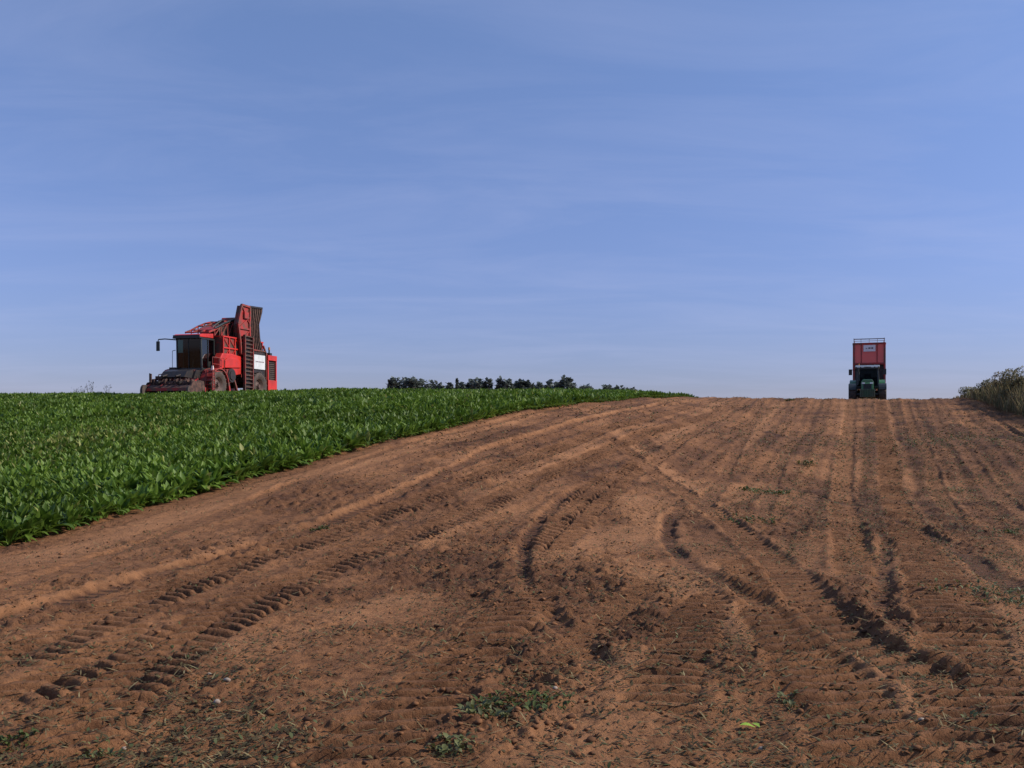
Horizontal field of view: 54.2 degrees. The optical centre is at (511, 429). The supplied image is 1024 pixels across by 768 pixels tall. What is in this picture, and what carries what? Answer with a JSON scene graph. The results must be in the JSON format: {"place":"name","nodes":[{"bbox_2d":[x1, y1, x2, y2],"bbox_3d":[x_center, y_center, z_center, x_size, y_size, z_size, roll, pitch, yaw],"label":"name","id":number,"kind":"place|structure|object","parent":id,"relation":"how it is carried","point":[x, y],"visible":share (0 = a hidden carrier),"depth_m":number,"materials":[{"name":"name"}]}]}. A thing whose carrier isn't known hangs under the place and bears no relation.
{"place":"outdoors","nodes":[
{"label":"outdoors","id":0,"kind":"place"},
{"bbox_2d":[0,397,1023,767],"bbox_3d":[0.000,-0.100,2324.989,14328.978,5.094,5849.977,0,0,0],"label":"ground","id":1,"kind":"structure","parent":0,"point":[498,497],"depth_m":9.90,"materials":[{"name":"red soil"}]},
{"bbox_2d":[0,727,44,752],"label":"weed clump","id":2,"kind":"object","parent":1,"relation":"on","point":[9,736],"visible":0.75,"depth_m":5.30,"materials":[{"name":"green plant"}]},
{"bbox_2d":[75,736,127,759],"bbox_3d":[-2.089,1.649,5.085,0.273,0.110,0.267,0,0,0],"label":"weed clump","id":3,"kind":"object","parent":1,"relation":"on","point":[88,753],"visible":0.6,"depth_m":5.06,"materials":[{"name":"green plant"}]},
{"bbox_2d":[140,304,276,393],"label":"harvester","id":4,"kind":"object","parent":1,"relation":"on","point":[227,354],"visible":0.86,"depth_m":69.07,"materials":[{"name":"red paint"}]},
{"bbox_2d":[309,525,329,531],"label":"weed clump","id":5,"kind":"object","parent":1,"relation":"on","point":[319,527],"visible":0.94,"depth_m":15.11,"materials":[{"name":"green plant"}]},
{"bbox_2d":[0,386,697,545],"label":"sugar beet crop","id":6,"kind":"object","parent":1,"relation":"on","point":[70,457],"visible":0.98,"depth_m":30.61,"materials":[{"name":"green plant"}]},
{"bbox_2d":[386,376,403,388],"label":"tree","id":7,"kind":"object","parent":1,"relation":"on","point":[392,382],"visible":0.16,"depth_m":249.15,"materials":[{"name":"green plant"}]},
{"bbox_2d":[399,377,409,388],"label":"tree","id":8,"kind":"object","parent":1,"relation":"on","point":[400,387],"visible":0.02,"depth_m":255.12,"materials":[{"name":"green plant"}]},
{"bbox_2d":[402,376,432,388],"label":"tree","id":9,"kind":"object","parent":1,"relation":"on","point":[414,383],"visible":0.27,"depth_m":248.78,"materials":[{"name":"green plant"}]},
{"bbox_2d":[427,380,435,389],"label":"tree","id":10,"kind":"object","parent":1,"relation":"on","point":[432,382],"visible":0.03,"depth_m":260.12,"materials":[{"name":"green plant"}]},
{"bbox_2d":[433,380,444,388],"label":"tree","id":11,"kind":"object","parent":1,"relation":"on","point":[439,386],"visible":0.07,"depth_m":269.05,"materials":[{"name":"green plant"}]},
{"bbox_2d":[444,382,454,388],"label":"hedge bush","id":12,"kind":"object","parent":1,"relation":"on","point":[449,385],"visible":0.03,"depth_m":261.25,"materials":[{"name":"green plant"}]},
{"bbox_2d":[424,732,482,757],"bbox_3d":[-0.307,1.607,5.099,0.283,0.073,0.282,0,0,-22],"label":"weed clump","id":13,"kind":"object","parent":1,"relation":"on","point":[443,749],"visible":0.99,"depth_m":5.09,"materials":[{"name":"green plant"}]},
{"bbox_2d":[455,378,458,388],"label":"conifer","id":14,"kind":"object","parent":1,"relation":"on","point":[456,384],"visible":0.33,"depth_m":259.73,"materials":[{"name":"green plant"}]},
{"bbox_2d":[459,382,465,388],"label":"hedge bush","id":15,"kind":"object","parent":1,"relation":"on","point":[461,385],"visible":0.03,"depth_m":264.85,"materials":[{"name":"green plant"}]},
{"bbox_2d":[463,378,476,388],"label":"tree","id":16,"kind":"object","parent":1,"relation":"on","point":[468,385],"visible":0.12,"depth_m":255.50,"materials":[{"name":"green plant"}]},
{"bbox_2d":[470,377,490,389],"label":"tree","id":17,"kind":"object","parent":1,"relation":"on","point":[477,385],"visible":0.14,"depth_m":253.37,"materials":[{"name":"green plant"}]},
{"bbox_2d":[450,699,514,720],"bbox_3d":[-0.165,1.596,5.688,0.373,0.135,0.318,0,0,0],"label":"weed clump","id":18,"kind":"object","parent":1,"relation":"on","point":[470,707],"visible":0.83,"depth_m":5.66,"materials":[{"name":"green plant"}]},
{"bbox_2d":[482,377,492,389],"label":"tree","id":19,"kind":"object","parent":1,"relation":"on","point":[489,382],"visible":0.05,"depth_m":254.31,"materials":[{"name":"green plant"}]},
{"bbox_2d":[494,376,513,389],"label":"tree","id":20,"kind":"object","parent":1,"relation":"on","point":[499,382],"visible":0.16,"depth_m":254.44,"materials":[{"name":"green plant"}]},
{"bbox_2d":[501,378,514,388],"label":"tree","id":21,"kind":"object","parent":1,"relation":"on","point":[511,383],"visible":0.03,"depth_m":255.16,"materials":[{"name":"green plant"}]},
{"bbox_2d":[0,396,1023,767],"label":"crop residue","id":22,"kind":"object","parent":1,"relation":"on","point":[306,734],"visible":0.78,"depth_m":6.96},
{"bbox_2d":[0,398,1023,767],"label":"soil clods","id":23,"kind":"object","parent":1,"relation":"on","point":[560,724],"visible":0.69,"depth_m":8.39,"materials":[{"name":"brown soil"}]},
{"bbox_2d":[513,379,526,388],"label":"tree","id":24,"kind":"object","parent":1,"relation":"on","point":[521,384],"visible":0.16,"depth_m":261.15,"materials":[{"name":"green plant"}]},
{"bbox_2d":[469,688,575,710],"bbox_3d":[0.057,1.615,5.961,0.634,0.113,0.449,0,0,0],"label":"weed clump","id":25,"kind":"object","parent":1,"relation":"on","point":[545,696],"visible":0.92,"depth_m":5.93,"materials":[{"name":"green plant"}]},
{"bbox_2d":[525,380,535,388],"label":"tree","id":26,"kind":"object","parent":1,"relation":"on","point":[529,384],"visible":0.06,"depth_m":261.60,"materials":[{"name":"green plant"}]},
{"bbox_2d":[533,381,544,389],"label":"tree","id":27,"kind":"object","parent":1,"relation":"on","point":[538,385],"visible":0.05,"depth_m":262.87,"materials":[{"name":"green plant"}]},
{"bbox_2d":[544,379,557,388],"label":"tree","id":28,"kind":"object","parent":1,"relation":"on","point":[548,382],"visible":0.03,"depth_m":249.83,"materials":[{"name":"green plant"}]},
{"bbox_2d":[552,375,575,388],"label":"tree","id":29,"kind":"object","parent":1,"relation":"on","point":[566,382],"visible":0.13,"depth_m":245.00,"materials":[{"name":"green plant"}]},
{"bbox_2d":[601,384,612,389],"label":"hedge bush","id":30,"kind":"object","parent":1,"relation":"on","point":[605,386],"visible":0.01,"depth_m":230.24,"materials":[{"name":"green plant"}]},
{"bbox_2d":[609,384,624,389],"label":"hedge bush","id":31,"kind":"object","parent":1,"relation":"on","point":[617,387],"visible":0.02,"depth_m":232.02,"materials":[{"name":"green plant"}]},
{"bbox_2d":[720,513,774,524],"bbox_3d":[4.403,1.665,18.644,0.965,0.179,0.954,0,0,-40],"label":"weed clump","id":32,"kind":"object","parent":1,"relation":"on","point":[772,521],"visible":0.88,"depth_m":18.64,"materials":[{"name":"green plant"}]},
{"bbox_2d":[740,722,759,726],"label":"fallen leaf","id":33,"kind":"object","parent":1,"relation":"on","point":[749,724],"visible":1,"depth_m":5.57,"materials":[{"name":"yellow plant"}]},
{"bbox_2d":[739,486,789,494],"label":"weed clump","id":34,"kind":"object","parent":1,"relation":"on","point":[764,491],"visible":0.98,"depth_m":26.84,"materials":[{"name":"green plant"}]},
{"bbox_2d":[776,686,807,708],"bbox_3d":[1.699,1.638,6.002,0.206,0.161,0.287,0,0,0],"label":"weed clump","id":35,"kind":"object","parent":1,"relation":"on","point":[785,701],"visible":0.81,"depth_m":6.03,"materials":[{"name":"green plant"}]},
{"bbox_2d":[796,460,816,465],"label":"weed clump","id":36,"kind":"object","parent":1,"relation":"on","point":[798,462],"visible":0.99,"depth_m":33.92,"materials":[{"name":"green plant"}]},
{"bbox_2d":[848,364,886,399],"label":"tractor","id":37,"kind":"object","parent":1,"relation":"on","point":[867,382],"visible":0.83,"depth_m":72.36,"materials":[{"name":"green paint"}]},
{"bbox_2d":[852,338,885,398],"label":"trailer","id":38,"kind":"object","parent":1,"relation":"on","point":[873,353],"visible":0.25,"depth_m":78.14,"materials":[{"name":"red paint"}]},
{"bbox_2d":[947,487,976,493],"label":"weed clump","id":39,"kind":"object","parent":1,"relation":"on","point":[959,489],"visible":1,"depth_m":28.82,"materials":[{"name":"green plant"}]},
{"bbox_2d":[957,386,974,395],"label":"shrub","id":40,"kind":"object","parent":1,"relation":"on","point":[963,390],"visible":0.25,"depth_m":65.99,"materials":[{"name":"green plant"}]},
{"bbox_2d":[917,578,1023,607],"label":"weed clump","id":41,"kind":"object","parent":1,"relation":"on","point":[993,592],"visible":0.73,"depth_m":9.94,"materials":[{"name":"green plant"}]},
{"bbox_2d":[960,710,996,725],"bbox_3d":[2.615,1.649,5.501,0.267,0.173,0.210,0,0,0],"label":"weed clump","id":42,"kind":"object","parent":1,"relation":"on","point":[973,712],"visible":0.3,"depth_m":5.56,"materials":[{"name":"green plant"}]},
{"bbox_2d":[973,378,991,390],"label":"shrub","id":43,"kind":"object","parent":1,"relation":"on","point":[983,383],"visible":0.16,"depth_m":63.62,"materials":[{"name":"green plant"}]},
{"bbox_2d":[953,368,1023,416],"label":"verge grass","id":44,"kind":"structure","parent":1,"relation":"on","point":[1014,401],"depth_m":58.33,"materials":[{"name":"green plant"}]},
{"bbox_2d":[979,524,1023,533],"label":"weed clump","id":45,"kind":"object","parent":1,"relation":"on","point":[1008,530],"visible":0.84,"depth_m":18.68,"materials":[{"name":"green plant"}]},
{"bbox_2d":[989,369,1020,392],"bbox_3d":[30.028,-2.665,60.944,1.864,2.134,2.040,0,0,0],"label":"shrub","id":46,"kind":"object","parent":1,"relation":"on","point":[997,375],"visible":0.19,"depth_m":60.78,"materials":[{"name":"green plant"}]},
{"bbox_2d":[999,365,1023,399],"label":"shrub","id":47,"kind":"object","parent":1,"relation":"on","point":[1015,379],"visible":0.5,"depth_m":57.97,"materials":[{"name":"green plant"}]},
{"bbox_2d":[0,0,1023,399],"label":"sky","id":48,"kind":"structure","parent":0,"point":[700,198],"materials":[{"name":"blue"}]}
]}

